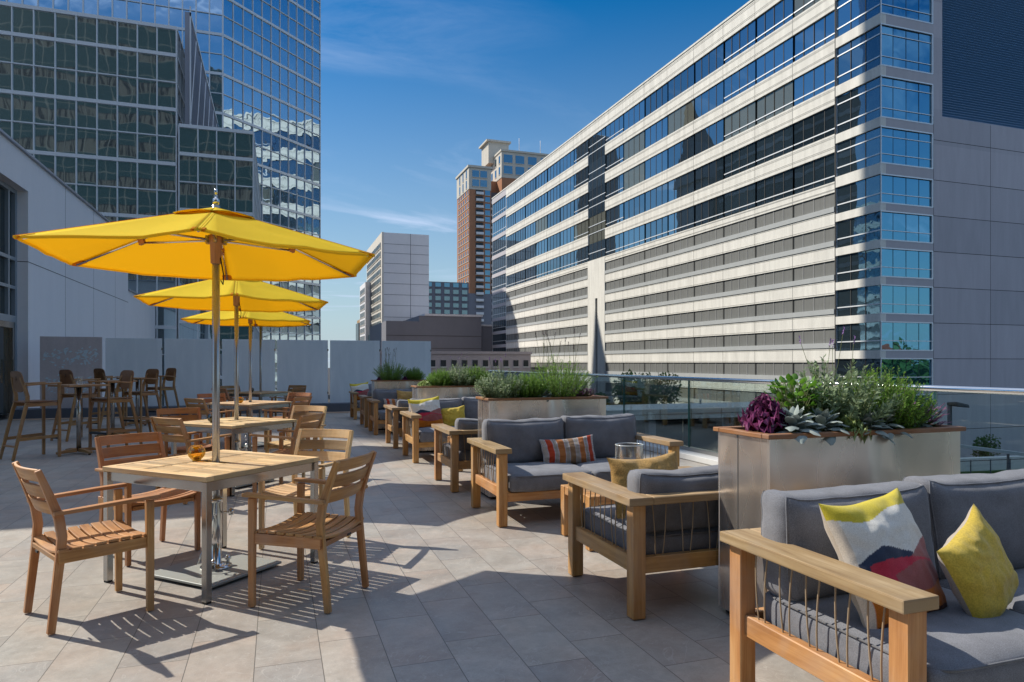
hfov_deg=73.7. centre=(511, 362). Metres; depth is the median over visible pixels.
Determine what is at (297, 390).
dining armchair
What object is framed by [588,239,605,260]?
window
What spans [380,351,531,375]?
hotel
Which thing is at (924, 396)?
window
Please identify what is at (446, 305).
window
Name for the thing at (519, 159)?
window
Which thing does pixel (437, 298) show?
window
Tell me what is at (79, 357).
cut metal panel
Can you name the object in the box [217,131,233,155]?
window
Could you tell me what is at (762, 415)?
purple kale
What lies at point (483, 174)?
window
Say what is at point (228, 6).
window
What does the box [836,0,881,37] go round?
window
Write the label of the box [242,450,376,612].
dining armchair
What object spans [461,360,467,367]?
window
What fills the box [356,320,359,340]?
tan tower
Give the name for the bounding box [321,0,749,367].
sky
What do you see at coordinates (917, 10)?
window
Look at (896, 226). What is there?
window
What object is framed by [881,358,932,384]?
window
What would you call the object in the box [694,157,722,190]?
window
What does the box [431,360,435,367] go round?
window
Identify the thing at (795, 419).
lambs ear
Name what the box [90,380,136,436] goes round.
bar table
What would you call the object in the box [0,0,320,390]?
glass tower
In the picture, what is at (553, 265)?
window
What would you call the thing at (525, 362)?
window
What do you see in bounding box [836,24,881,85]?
window
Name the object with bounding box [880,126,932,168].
window
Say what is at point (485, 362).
window
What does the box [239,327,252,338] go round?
window
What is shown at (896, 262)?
window
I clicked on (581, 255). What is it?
window
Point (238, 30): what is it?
window
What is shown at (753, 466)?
steel planter
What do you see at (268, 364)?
glass screen
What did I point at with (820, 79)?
window
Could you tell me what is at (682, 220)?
window
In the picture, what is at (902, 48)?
window
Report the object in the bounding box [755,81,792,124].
window
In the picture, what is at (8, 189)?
window frame
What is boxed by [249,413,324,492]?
dining armchair
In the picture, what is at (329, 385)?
street
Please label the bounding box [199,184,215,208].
window
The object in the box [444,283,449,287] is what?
window
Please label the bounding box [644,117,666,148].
window
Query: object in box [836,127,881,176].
window
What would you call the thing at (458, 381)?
lavender bush
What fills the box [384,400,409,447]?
lounge armchair
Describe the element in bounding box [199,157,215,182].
window
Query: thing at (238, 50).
window
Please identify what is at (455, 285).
window
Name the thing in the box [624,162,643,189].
window
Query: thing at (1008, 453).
guard rail
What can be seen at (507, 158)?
window
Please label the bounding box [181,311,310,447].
patio umbrella
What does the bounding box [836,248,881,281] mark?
window
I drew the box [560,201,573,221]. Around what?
window
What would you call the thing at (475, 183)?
window
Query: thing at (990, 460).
street fence
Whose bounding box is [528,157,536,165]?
window
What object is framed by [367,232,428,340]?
slab tower
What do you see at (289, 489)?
dining armchair
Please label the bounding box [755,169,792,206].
window
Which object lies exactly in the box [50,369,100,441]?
bar stool
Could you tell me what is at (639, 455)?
hurricane lantern
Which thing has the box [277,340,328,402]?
glass screen
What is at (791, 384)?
mint plant
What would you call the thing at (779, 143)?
window
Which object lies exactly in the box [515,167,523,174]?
window
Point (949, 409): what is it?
street lamp
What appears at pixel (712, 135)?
window
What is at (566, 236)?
window
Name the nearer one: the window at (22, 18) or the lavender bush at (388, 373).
the lavender bush at (388, 373)
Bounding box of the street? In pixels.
[328,368,329,402]
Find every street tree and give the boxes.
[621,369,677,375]
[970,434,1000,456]
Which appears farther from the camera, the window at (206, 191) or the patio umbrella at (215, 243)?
the window at (206, 191)
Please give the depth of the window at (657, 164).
90.37 m
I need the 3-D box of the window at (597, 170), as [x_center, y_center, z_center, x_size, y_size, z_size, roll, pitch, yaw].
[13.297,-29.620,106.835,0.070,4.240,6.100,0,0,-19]
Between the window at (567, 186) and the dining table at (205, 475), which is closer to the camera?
the dining table at (205, 475)
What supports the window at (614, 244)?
in the office building at (753, 189)
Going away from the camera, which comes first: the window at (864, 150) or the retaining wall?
the retaining wall
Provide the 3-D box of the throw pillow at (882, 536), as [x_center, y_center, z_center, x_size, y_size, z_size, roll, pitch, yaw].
[1.444,0.760,2.638,0.490,0.513,0.192,-3,-22,-28]
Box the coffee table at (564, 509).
[561,484,614,550]
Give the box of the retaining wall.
[960,455,1023,473]
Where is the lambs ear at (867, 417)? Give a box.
[857,411,895,444]
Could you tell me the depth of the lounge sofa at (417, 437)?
10.11 m
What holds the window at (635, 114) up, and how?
in the office building at (753, 189)
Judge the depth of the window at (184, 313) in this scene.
38.07 m
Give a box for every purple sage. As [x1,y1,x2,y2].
[571,388,596,396]
[912,403,949,426]
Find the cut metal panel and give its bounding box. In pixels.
[40,336,101,408]
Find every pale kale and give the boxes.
[418,380,431,385]
[830,414,872,443]
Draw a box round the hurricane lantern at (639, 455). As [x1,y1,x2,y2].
[615,443,643,458]
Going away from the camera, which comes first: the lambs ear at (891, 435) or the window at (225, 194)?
the lambs ear at (891, 435)
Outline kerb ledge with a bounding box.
[637,440,717,464]
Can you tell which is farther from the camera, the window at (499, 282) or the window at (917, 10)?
the window at (499, 282)
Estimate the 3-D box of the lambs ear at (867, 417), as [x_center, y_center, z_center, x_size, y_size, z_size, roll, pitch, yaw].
[1.957,0.353,3.763,0.264,0.184,0.261,0,0,10]
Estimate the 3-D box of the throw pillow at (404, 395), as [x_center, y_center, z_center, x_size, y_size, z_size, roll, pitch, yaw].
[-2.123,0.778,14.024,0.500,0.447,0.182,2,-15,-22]
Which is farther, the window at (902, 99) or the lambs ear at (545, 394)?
the window at (902, 99)
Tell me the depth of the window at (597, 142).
107.08 m
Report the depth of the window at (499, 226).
153.79 m
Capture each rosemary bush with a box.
[404,367,425,379]
[425,366,454,385]
[459,365,492,385]
[504,371,546,397]
[824,385,877,414]
[833,363,938,428]
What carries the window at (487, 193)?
in the brick tower at (500, 169)
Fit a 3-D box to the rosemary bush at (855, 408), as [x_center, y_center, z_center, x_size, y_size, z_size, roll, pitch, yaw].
[1.980,0.263,3.998,0.442,0.297,0.443,0,0,31]
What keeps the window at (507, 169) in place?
in the brick tower at (500, 169)
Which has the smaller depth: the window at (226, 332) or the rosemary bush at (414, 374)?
the rosemary bush at (414, 374)
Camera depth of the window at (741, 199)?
73.90 m
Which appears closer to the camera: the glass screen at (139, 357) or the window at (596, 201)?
the glass screen at (139, 357)
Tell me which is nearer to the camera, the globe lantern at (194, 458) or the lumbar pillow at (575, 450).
the globe lantern at (194, 458)
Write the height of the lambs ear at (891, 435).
0.218 m
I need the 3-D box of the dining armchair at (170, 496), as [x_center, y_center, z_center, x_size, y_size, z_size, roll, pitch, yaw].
[-2.723,0.976,5.082,0.616,0.859,0.577,0,0,36]
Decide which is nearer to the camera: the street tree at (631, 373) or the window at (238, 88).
the street tree at (631, 373)
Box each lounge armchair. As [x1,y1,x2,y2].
[358,391,371,426]
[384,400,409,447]
[431,418,477,491]
[563,465,718,619]
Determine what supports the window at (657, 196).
in the office building at (753, 189)
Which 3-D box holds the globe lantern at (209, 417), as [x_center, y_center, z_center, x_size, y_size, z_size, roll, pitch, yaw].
[-3.336,0.613,7.609,0.114,0.099,0.114,0,0,-19]
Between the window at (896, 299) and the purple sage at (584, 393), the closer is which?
the purple sage at (584, 393)
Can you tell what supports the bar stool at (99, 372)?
on the terrace floor
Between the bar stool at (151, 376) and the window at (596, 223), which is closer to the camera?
the bar stool at (151, 376)
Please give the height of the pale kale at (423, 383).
0.172 m
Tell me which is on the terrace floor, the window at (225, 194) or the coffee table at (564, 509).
the coffee table at (564, 509)
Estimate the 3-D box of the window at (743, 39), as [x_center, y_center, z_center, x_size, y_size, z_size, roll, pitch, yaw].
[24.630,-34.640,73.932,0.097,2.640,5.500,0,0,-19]
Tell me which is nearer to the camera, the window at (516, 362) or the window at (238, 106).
the window at (238, 106)
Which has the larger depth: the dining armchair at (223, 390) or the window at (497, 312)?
the window at (497, 312)
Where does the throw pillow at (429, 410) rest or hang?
on the lounge sofa at (417, 437)
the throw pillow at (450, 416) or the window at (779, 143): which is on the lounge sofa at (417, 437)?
the throw pillow at (450, 416)
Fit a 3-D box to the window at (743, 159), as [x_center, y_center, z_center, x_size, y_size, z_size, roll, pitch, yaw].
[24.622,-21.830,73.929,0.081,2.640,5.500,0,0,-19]
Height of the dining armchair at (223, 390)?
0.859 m
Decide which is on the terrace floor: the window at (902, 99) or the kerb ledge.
the kerb ledge
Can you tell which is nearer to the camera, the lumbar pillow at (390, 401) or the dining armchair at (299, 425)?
the dining armchair at (299, 425)
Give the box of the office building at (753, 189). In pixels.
[492,0,1023,457]
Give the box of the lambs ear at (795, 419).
[768,405,821,443]
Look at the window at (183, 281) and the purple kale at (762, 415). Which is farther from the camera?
the window at (183, 281)
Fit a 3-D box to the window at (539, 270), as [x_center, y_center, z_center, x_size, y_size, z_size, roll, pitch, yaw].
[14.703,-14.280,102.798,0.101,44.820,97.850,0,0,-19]
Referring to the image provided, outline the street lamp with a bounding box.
[947,402,968,425]
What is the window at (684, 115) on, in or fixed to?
in the office building at (753, 189)
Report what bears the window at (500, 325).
in the office building at (753, 189)
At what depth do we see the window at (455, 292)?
246.69 m
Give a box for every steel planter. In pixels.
[371,379,427,429]
[411,385,495,452]
[476,395,608,498]
[713,424,965,613]
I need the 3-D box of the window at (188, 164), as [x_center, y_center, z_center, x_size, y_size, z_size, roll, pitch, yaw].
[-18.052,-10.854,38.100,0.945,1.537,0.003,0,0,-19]
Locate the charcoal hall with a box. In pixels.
[370,314,491,350]
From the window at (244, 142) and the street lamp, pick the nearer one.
the street lamp
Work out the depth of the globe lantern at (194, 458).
4.63 m
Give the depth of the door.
17.09 m
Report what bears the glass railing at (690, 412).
on the kerb ledge
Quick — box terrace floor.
[0,412,823,681]
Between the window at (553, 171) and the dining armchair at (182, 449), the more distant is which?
the window at (553, 171)
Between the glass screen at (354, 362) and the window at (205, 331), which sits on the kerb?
the glass screen at (354, 362)
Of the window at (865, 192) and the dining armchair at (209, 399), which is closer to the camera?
the dining armchair at (209, 399)
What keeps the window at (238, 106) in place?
in the glass tower at (262, 62)
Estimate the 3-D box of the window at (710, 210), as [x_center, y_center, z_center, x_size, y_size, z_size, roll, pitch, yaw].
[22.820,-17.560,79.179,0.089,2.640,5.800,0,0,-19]
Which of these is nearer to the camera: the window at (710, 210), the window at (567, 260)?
the window at (710, 210)
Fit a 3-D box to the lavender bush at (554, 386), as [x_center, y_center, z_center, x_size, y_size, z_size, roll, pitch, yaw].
[0.501,0.021,7.519,0.856,0.784,0.851,0,0,-19]
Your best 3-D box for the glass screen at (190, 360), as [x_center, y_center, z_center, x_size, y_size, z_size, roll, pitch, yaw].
[-8.647,0.253,18.493,1.378,1.805,0.040,0,0,-19]
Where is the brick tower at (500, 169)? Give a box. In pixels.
[455,139,548,324]
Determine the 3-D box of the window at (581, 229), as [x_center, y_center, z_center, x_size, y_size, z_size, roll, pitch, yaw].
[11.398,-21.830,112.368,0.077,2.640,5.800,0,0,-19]
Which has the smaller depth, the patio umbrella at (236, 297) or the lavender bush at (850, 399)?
the lavender bush at (850, 399)
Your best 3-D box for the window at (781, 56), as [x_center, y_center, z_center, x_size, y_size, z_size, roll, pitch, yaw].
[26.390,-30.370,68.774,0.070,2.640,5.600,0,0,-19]
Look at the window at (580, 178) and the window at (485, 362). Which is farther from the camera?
the window at (485, 362)
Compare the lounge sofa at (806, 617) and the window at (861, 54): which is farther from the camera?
the window at (861, 54)
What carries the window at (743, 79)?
in the office building at (753, 189)
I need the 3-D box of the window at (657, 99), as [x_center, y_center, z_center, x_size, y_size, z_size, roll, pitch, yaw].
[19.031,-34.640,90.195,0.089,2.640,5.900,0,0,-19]
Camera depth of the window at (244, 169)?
39.05 m
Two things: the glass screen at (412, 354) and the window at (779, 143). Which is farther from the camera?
the window at (779, 143)
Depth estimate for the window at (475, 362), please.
124.48 m
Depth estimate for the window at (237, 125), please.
57.76 m
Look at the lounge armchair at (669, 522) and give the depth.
3.90 m
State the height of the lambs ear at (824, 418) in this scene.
0.218 m
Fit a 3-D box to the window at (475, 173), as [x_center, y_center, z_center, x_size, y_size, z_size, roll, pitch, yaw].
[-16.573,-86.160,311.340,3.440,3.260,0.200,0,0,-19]
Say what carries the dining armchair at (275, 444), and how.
on the terrace floor
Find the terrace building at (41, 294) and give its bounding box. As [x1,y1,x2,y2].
[0,128,154,419]
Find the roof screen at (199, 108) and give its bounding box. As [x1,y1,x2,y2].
[185,6,217,126]
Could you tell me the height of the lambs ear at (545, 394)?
0.172 m
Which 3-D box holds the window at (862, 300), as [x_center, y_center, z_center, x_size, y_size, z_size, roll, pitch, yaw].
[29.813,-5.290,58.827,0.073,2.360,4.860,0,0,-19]
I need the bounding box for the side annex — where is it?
[360,282,370,340]
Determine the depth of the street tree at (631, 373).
45.80 m
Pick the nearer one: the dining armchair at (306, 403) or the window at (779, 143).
the dining armchair at (306, 403)
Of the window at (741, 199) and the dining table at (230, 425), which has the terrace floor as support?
the dining table at (230, 425)
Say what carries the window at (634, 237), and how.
in the office building at (753, 189)
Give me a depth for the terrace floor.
4.00 m
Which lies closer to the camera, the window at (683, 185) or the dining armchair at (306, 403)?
the dining armchair at (306, 403)
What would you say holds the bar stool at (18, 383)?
on the terrace floor
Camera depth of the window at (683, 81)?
84.75 m
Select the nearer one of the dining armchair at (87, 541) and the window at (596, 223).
the dining armchair at (87, 541)
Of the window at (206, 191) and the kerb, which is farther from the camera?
the window at (206, 191)
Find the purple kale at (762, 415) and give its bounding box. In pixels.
[737,393,788,433]
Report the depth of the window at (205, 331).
38.38 m
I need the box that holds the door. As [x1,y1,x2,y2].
[0,327,7,414]
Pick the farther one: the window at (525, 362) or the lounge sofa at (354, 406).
the window at (525, 362)
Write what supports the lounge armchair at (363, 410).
on the terrace floor
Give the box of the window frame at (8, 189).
[0,180,16,408]
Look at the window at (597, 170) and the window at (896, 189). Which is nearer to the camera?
the window at (896, 189)
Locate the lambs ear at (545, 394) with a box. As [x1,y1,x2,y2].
[538,389,551,401]
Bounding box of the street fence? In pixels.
[960,459,1016,473]
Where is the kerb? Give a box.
[13,403,349,418]
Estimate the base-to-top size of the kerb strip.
0.018 m
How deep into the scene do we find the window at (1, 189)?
16.98 m
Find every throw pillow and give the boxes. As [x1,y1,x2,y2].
[349,382,368,402]
[397,390,411,399]
[407,396,443,427]
[441,405,464,425]
[607,451,677,518]
[818,487,946,628]
[936,503,1018,617]
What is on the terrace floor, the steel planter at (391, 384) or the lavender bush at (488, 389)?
the steel planter at (391, 384)
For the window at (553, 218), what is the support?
in the office building at (753, 189)
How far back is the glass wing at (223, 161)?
38.53 m
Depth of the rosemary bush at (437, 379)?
10.88 m
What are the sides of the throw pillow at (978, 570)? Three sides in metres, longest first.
0.400 x 0.372 x 0.165 m
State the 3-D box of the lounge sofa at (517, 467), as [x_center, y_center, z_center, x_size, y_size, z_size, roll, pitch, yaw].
[0.587,0.963,6.533,1.850,0.881,0.947,0,0,-19]
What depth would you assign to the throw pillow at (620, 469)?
4.27 m
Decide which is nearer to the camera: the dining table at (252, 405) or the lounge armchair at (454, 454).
the lounge armchair at (454, 454)
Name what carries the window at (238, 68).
in the glass tower at (262, 62)
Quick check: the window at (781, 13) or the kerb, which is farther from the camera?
the window at (781, 13)
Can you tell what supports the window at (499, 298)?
in the office building at (753, 189)
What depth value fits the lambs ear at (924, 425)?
3.92 m
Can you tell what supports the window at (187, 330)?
in the glass wing at (223, 161)
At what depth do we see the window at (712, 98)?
79.20 m
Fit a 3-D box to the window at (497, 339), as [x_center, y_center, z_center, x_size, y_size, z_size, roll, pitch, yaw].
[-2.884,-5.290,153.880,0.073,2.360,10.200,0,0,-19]
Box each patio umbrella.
[13,189,374,587]
[134,280,327,487]
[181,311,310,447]
[239,326,298,417]
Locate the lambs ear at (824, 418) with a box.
[802,406,848,445]
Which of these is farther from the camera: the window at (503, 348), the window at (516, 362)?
the window at (503, 348)
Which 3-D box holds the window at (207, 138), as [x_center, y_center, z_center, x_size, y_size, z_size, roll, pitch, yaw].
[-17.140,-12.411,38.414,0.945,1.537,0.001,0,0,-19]
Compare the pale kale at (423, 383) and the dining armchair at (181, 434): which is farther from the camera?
the pale kale at (423, 383)
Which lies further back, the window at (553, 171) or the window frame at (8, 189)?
the window at (553, 171)
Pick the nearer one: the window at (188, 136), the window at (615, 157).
the window at (188, 136)
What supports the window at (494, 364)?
in the hotel at (517, 361)
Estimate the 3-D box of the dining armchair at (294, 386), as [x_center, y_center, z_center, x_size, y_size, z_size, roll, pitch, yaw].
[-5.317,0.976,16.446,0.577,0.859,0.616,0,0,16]
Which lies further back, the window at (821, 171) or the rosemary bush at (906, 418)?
the window at (821, 171)
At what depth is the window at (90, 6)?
55.29 m
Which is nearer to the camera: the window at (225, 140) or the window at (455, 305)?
the window at (225, 140)
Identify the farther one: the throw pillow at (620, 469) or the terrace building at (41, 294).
the terrace building at (41, 294)
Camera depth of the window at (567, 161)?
117.74 m
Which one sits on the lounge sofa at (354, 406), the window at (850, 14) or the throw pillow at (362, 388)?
the throw pillow at (362, 388)
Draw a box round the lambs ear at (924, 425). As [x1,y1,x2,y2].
[913,415,932,427]
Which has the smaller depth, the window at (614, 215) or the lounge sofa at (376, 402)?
the lounge sofa at (376, 402)
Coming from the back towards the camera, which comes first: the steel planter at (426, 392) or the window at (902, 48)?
the window at (902, 48)
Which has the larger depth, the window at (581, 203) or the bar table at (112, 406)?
the window at (581, 203)
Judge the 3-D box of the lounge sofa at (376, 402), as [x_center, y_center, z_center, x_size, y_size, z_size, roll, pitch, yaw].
[-1.984,0.963,13.992,1.850,0.881,0.947,0,0,-19]
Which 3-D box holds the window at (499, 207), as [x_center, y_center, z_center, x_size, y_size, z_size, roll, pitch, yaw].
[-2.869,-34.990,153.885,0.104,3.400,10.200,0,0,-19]
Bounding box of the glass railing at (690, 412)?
[488,370,1023,456]
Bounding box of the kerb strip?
[12,411,359,419]
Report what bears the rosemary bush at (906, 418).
on the steel planter at (753, 466)
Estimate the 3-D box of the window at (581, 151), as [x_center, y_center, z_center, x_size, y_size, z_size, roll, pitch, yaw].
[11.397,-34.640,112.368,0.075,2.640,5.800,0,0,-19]
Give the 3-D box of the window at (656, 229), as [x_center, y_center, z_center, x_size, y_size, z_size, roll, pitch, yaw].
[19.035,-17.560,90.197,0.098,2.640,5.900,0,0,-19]
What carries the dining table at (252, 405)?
on the terrace floor
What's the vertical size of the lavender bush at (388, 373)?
0.754 m
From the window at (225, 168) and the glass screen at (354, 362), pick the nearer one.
the glass screen at (354, 362)
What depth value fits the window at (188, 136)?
38.10 m
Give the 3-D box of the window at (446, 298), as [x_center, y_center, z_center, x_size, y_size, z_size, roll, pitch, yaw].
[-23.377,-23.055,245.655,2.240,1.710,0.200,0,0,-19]
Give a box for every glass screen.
[105,338,162,406]
[165,339,211,405]
[222,339,275,401]
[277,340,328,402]
[330,340,379,402]
[382,341,431,378]
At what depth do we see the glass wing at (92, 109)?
36.82 m
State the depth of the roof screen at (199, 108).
41.32 m
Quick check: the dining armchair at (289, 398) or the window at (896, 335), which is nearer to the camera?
the dining armchair at (289, 398)
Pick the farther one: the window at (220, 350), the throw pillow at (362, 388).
the window at (220, 350)
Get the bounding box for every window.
[0,0,221,127]
[0,5,175,405]
[0,187,10,314]
[180,127,196,152]
[180,155,196,181]
[180,182,196,208]
[180,278,196,285]
[180,309,196,319]
[180,323,196,338]
[199,129,215,154]
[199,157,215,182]
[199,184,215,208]
[199,324,211,338]
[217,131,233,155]
[217,159,233,184]
[217,185,233,210]
[220,326,233,348]
[220,350,221,375]
[224,0,319,390]
[234,4,242,24]
[234,22,242,43]
[234,43,242,63]
[234,61,242,81]
[234,81,242,101]
[234,99,242,119]
[234,120,242,129]
[236,133,252,157]
[236,160,252,185]
[236,187,252,211]
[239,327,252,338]
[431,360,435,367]
[435,289,440,293]
[435,296,440,300]
[435,303,440,307]
[440,360,445,367]
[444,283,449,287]
[444,296,449,300]
[444,303,449,307]
[453,283,458,287]
[453,290,458,294]
[453,303,458,307]
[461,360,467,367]
[472,170,478,177]
[472,179,478,186]
[473,360,478,367]
[480,171,486,178]
[480,180,486,187]
[482,360,488,367]
[485,190,489,293]
[492,196,505,218]
[492,215,505,237]
[492,235,505,255]
[492,254,505,274]
[492,274,505,290]
[492,291,505,304]
[492,305,505,318]
[492,319,505,331]
[492,333,505,344]
[492,347,505,351]
[493,360,498,367]
[503,154,512,163]
[503,165,512,174]
[503,360,508,367]
[506,169,546,287]
[513,360,518,367]
[515,156,524,164]
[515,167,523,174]
[523,360,528,367]
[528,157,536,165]
[547,184,559,204]
[547,208,559,228]
[547,232,559,251]
[547,256,559,274]
[548,160,559,181]
[560,150,573,173]
[560,175,573,197]
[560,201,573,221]
[560,226,573,245]
[560,251,573,270]
[574,139,588,163]
[574,166,588,189]
[574,192,588,214]
[574,219,588,240]
[574,245,588,265]
[588,128,605,164]
[588,155,605,191]
[588,183,605,217]
[588,211,605,244]
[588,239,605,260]
[605,114,623,143]
[605,143,623,171]
[605,173,623,199]
[605,202,623,227]
[605,233,622,255]
[623,225,643,249]
[624,100,643,130]
[624,131,643,160]
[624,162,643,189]
[624,193,643,219]
[644,83,666,117]
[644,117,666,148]
[644,150,666,179]
[644,183,666,211]
[644,216,666,242]
[667,64,693,101]
[667,99,693,135]
[667,135,693,168]
[667,170,693,201]
[667,206,693,235]
[694,43,722,83]
[694,81,722,119]
[694,119,722,155]
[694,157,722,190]
[694,195,722,226]
[723,20,754,64]
[723,61,754,102]
[723,101,754,140]
[723,142,754,178]
[723,183,754,217]
[755,0,792,43]
[755,37,792,83]
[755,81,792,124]
[755,125,792,165]
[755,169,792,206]
[793,0,819,17]
[793,10,834,61]
[793,58,834,105]
[793,105,834,150]
[793,153,834,194]
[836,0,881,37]
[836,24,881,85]
[836,76,881,133]
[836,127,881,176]
[836,174,881,213]
[836,211,881,247]
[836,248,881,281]
[836,285,881,316]
[836,322,881,350]
[836,359,881,382]
[880,0,932,23]
[880,23,932,74]
[880,75,932,124]
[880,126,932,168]
[880,173,932,207]
[880,210,932,243]
[880,247,932,279]
[880,284,932,314]
[880,321,932,350]
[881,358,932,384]
[912,394,932,422]
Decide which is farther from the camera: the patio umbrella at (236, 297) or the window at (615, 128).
the window at (615, 128)
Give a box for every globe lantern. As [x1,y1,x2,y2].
[187,445,205,460]
[207,413,211,422]
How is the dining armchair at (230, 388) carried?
on the terrace floor
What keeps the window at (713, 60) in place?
in the office building at (753, 189)
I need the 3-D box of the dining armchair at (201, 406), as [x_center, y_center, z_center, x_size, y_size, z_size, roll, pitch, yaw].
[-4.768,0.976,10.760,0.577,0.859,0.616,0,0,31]
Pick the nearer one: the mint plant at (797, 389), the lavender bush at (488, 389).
the mint plant at (797, 389)
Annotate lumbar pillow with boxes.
[383,399,402,409]
[539,434,595,463]
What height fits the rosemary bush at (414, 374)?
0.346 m
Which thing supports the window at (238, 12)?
in the glass tower at (262, 62)
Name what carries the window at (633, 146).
in the office building at (753, 189)
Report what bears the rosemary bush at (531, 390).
on the steel planter at (516, 408)
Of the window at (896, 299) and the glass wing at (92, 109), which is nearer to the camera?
the glass wing at (92, 109)
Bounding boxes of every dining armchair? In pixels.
[12,461,160,634]
[94,432,200,565]
[150,417,231,503]
[156,407,211,455]
[184,398,233,443]
[197,393,227,440]
[211,388,248,416]
[220,386,241,417]
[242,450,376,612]
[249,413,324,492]
[258,429,353,548]
[262,396,311,449]
[265,406,326,477]
[269,387,305,416]
[269,393,311,441]
[275,385,306,416]
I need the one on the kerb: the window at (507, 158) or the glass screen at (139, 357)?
the glass screen at (139, 357)
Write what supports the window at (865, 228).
in the office building at (753, 189)
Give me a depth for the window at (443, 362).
122.55 m
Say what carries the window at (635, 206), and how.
in the office building at (753, 189)
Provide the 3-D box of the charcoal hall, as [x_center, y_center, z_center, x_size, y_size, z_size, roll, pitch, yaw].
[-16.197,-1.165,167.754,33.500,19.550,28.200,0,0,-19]
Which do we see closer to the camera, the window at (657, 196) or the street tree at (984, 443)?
the street tree at (984, 443)
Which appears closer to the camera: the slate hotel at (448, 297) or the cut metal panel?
the cut metal panel
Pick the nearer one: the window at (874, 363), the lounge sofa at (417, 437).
the lounge sofa at (417, 437)
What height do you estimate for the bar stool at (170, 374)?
1.288 m
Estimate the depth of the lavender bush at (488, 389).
7.15 m
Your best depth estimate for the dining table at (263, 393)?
15.32 m
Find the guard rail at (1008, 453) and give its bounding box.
[960,444,1023,469]
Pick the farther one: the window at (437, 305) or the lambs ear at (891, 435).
the window at (437, 305)
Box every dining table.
[102,450,318,604]
[171,417,296,496]
[207,400,291,450]
[229,391,290,417]
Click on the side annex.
(365, 307)
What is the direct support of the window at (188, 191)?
in the glass wing at (223, 161)
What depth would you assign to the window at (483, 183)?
312.49 m
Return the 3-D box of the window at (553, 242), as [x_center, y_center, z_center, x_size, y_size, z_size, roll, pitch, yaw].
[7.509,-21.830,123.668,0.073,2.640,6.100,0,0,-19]
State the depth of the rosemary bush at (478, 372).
11.08 m
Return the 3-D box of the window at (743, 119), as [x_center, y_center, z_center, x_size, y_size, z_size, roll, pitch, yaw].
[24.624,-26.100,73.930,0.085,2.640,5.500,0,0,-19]
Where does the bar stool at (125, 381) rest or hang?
on the terrace floor
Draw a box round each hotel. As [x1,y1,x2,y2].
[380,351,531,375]
[429,281,468,314]
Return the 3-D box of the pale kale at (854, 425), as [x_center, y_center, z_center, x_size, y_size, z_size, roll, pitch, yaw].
[1.822,0.360,3.718,0.229,0.163,0.225,0,0,-19]
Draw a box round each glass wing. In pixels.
[0,1,184,405]
[178,123,260,385]
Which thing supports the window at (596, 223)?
in the office building at (753, 189)
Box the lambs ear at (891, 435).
[870,404,912,438]
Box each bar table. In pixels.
[48,384,108,454]
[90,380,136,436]
[116,377,150,425]
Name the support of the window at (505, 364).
in the hotel at (517, 361)
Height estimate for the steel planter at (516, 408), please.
1.045 m
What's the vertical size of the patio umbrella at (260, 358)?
2.765 m
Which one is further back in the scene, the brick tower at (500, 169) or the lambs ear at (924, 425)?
the brick tower at (500, 169)
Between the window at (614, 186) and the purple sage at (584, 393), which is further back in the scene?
the window at (614, 186)
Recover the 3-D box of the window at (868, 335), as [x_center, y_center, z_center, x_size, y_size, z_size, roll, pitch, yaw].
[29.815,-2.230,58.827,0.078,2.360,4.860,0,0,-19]
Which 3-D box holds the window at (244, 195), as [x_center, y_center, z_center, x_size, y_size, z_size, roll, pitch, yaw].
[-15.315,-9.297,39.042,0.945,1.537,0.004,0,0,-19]
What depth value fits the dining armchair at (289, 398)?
12.47 m
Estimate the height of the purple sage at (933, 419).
0.187 m
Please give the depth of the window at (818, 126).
63.61 m
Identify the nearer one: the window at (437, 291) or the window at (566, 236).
the window at (566, 236)
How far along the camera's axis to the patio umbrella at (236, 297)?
7.95 m
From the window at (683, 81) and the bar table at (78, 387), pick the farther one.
the window at (683, 81)
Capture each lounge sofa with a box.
[349,384,371,418]
[367,389,411,434]
[400,397,477,462]
[467,413,682,526]
[720,469,1023,681]
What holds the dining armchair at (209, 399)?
on the terrace floor
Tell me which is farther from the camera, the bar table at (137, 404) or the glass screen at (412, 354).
the glass screen at (412, 354)
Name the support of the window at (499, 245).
in the office building at (753, 189)
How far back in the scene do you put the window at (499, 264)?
153.75 m
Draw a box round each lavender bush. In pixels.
[372,347,409,379]
[444,355,477,385]
[473,356,528,397]
[521,330,597,396]
[772,326,903,429]
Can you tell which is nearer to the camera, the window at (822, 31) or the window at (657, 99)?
the window at (822, 31)
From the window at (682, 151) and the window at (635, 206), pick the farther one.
the window at (635, 206)
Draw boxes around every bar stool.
[0,371,61,460]
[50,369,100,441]
[86,368,127,427]
[88,370,142,447]
[122,369,162,432]
[146,368,180,420]
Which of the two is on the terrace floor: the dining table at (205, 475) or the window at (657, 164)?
the dining table at (205, 475)
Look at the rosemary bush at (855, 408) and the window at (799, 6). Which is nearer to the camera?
the rosemary bush at (855, 408)
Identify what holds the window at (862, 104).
in the office building at (753, 189)
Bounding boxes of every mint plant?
[764,373,823,431]
[795,388,828,412]
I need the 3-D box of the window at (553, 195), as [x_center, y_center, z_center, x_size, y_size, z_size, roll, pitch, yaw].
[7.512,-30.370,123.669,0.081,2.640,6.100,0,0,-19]

